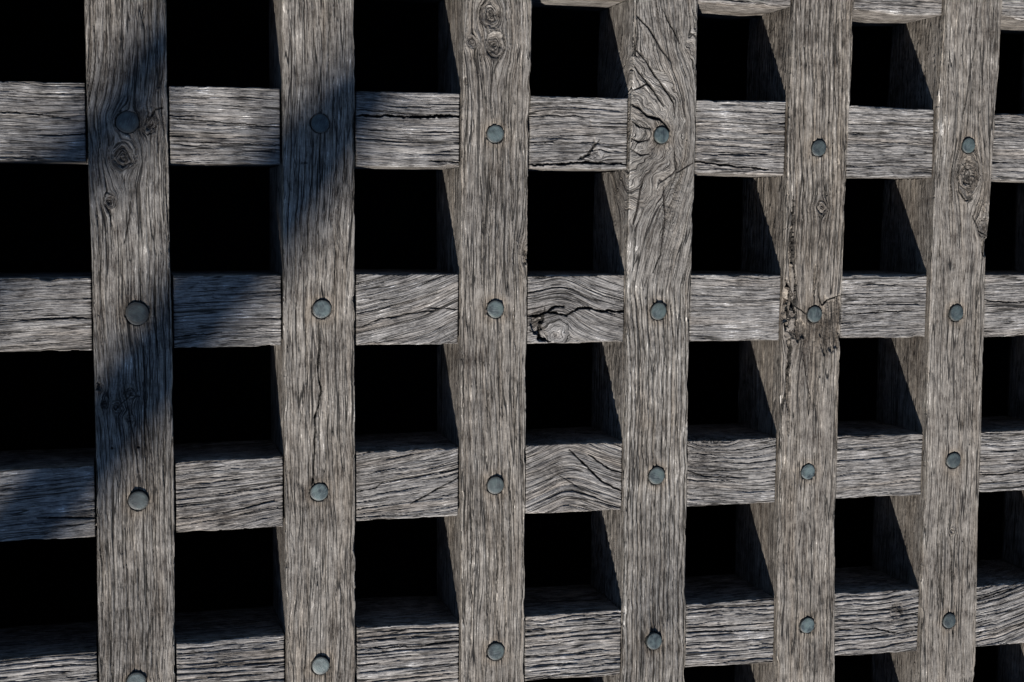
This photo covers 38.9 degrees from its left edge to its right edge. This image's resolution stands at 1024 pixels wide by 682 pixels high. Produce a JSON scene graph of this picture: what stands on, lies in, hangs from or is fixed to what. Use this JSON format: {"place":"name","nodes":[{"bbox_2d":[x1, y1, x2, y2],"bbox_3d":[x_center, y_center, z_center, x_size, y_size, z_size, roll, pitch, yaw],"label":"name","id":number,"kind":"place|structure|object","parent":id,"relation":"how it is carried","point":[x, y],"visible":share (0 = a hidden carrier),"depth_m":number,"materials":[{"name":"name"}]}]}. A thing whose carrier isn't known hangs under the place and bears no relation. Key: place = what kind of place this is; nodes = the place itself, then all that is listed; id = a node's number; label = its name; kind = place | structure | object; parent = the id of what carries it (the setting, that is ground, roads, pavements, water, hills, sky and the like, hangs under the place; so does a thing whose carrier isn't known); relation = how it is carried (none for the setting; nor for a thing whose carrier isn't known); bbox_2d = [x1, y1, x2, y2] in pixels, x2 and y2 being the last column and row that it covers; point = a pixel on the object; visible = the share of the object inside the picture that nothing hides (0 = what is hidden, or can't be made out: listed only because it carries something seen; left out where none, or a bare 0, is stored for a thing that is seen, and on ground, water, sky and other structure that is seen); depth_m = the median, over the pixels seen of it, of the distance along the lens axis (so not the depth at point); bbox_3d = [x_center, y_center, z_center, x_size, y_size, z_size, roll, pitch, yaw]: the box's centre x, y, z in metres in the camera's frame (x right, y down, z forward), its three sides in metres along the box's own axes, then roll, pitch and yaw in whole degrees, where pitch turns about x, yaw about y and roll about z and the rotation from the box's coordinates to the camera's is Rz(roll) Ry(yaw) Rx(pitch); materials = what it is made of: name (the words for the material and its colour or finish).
{"place":"outdoors","nodes":[
{"label":"outdoors","id":0,"kind":"place"},
{"label":"ground","id":1,"kind":"structure","parent":0,"visible":0},
{"bbox_2d":[0,0,1020,681],"bbox_3d":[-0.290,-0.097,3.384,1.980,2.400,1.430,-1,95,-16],"label":"lattice openings","id":2,"kind":"object","parent":1,"relation":"in","point":[218,218],"depth_m":4.27,"materials":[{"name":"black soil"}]},
{"bbox_2d":[0,0,1023,681],"bbox_3d":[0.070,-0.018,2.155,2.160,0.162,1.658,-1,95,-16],"label":"timber lattice","id":3,"kind":"object","parent":1,"relation":"on","point":[928,454],"visible":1,"depth_m":2.09,"materials":[{"name":"grey wood"}]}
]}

